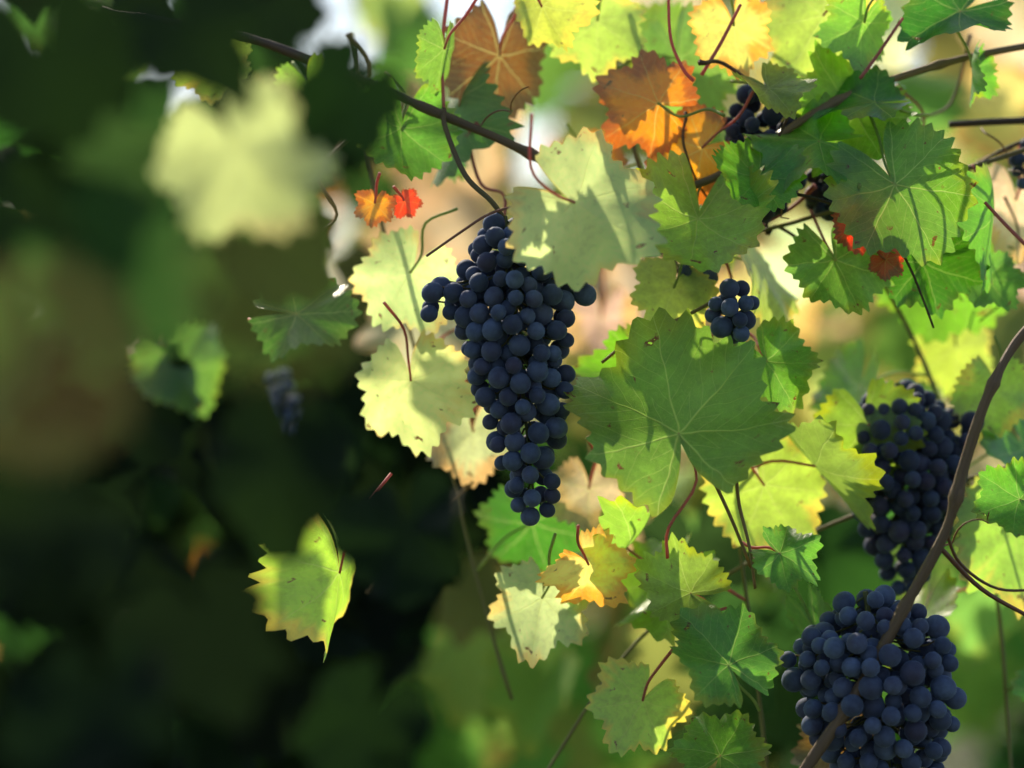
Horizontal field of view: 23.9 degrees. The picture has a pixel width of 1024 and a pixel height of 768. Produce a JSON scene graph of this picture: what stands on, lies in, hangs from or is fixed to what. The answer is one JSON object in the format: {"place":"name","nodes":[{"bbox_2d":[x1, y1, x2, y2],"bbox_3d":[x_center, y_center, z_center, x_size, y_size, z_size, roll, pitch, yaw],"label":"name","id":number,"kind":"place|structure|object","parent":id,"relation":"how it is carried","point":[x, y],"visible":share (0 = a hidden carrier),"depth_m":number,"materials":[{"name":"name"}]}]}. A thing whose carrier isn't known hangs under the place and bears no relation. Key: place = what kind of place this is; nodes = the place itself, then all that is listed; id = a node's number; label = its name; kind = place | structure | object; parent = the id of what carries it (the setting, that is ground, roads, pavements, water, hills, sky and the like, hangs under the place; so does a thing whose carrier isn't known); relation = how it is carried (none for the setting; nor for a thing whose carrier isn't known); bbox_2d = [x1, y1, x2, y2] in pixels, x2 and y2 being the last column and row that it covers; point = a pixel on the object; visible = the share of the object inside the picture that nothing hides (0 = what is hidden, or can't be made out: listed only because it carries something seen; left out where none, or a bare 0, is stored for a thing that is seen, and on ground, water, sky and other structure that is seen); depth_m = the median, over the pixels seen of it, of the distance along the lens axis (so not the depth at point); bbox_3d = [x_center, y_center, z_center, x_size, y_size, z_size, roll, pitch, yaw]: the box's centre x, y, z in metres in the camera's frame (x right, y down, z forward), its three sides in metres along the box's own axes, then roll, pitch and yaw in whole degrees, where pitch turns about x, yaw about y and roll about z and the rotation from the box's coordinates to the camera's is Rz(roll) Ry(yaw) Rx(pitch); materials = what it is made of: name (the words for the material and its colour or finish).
{"place":"outdoors","nodes":[
{"label":"outdoors","id":0,"kind":"place"},
{"bbox_2d":[168,0,1015,273],"label":"sky","id":1,"kind":"structure","parent":0,"point":[344,23],"materials":[{"name":"white"}]},
{"bbox_2d":[429,501,1023,767],"bbox_3d":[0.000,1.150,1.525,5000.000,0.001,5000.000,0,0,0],"label":"ground","id":2,"kind":"structure","parent":0,"point":[967,751],"depth_m":7.65,"materials":[{"name":"green plant"}]},
{"bbox_2d":[244,0,1023,767],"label":"vine stems","id":3,"kind":"object","parent":2,"relation":"on","point":[956,494],"visible":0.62,"depth_m":1.56,"materials":[{"name":"brown plant"}]},
{"bbox_2d":[420,213,596,525],"bbox_3d":[-0.003,-0.009,1.527,0.105,0.198,0.070,0,0,25],"label":"grape cluster","id":4,"kind":"object","parent":3,"relation":"on","point":[482,330],"visible":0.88,"depth_m":1.51,"materials":[{"name":"blue food"}]},
{"bbox_2d":[0,0,1023,767],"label":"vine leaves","id":5,"kind":"object","parent":3,"relation":"on","point":[140,534],"visible":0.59,"depth_m":1.23,"materials":[{"name":"green plant"}]},
{"bbox_2d":[128,0,1023,767],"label":"vine leaves","id":6,"kind":"object","parent":3,"relation":"on","point":[656,392],"visible":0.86,"depth_m":1.56,"materials":[{"name":"green plant"}]},
{"bbox_2d":[265,83,1023,435],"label":"grapes","id":7,"kind":"object","parent":3,"relation":"on","point":[747,121],"visible":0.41,"depth_m":1.61,"materials":[{"name":"food"}]},
{"bbox_2d":[705,278,759,343],"bbox_3d":[0.139,-0.046,1.535,0.034,0.041,0.029,0,0,37],"label":"grape cluster","id":8,"kind":"object","parent":3,"relation":"on","point":[743,320],"visible":0.99,"depth_m":1.53,"materials":[{"name":"blue food"}]},
{"bbox_2d":[779,585,966,767],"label":"grape cluster","id":9,"kind":"object","parent":3,"relation":"on","point":[923,716],"visible":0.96,"depth_m":1.50,"materials":[{"name":"blue food"}]},
{"bbox_2d":[852,379,983,595],"bbox_3d":[0.267,0.070,1.625,0.099,0.145,0.075,0,0,0],"label":"grape cluster","id":10,"kind":"object","parent":3,"relation":"on","point":[939,453],"visible":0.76,"depth_m":1.60,"materials":[{"name":"blue food"}]}
]}

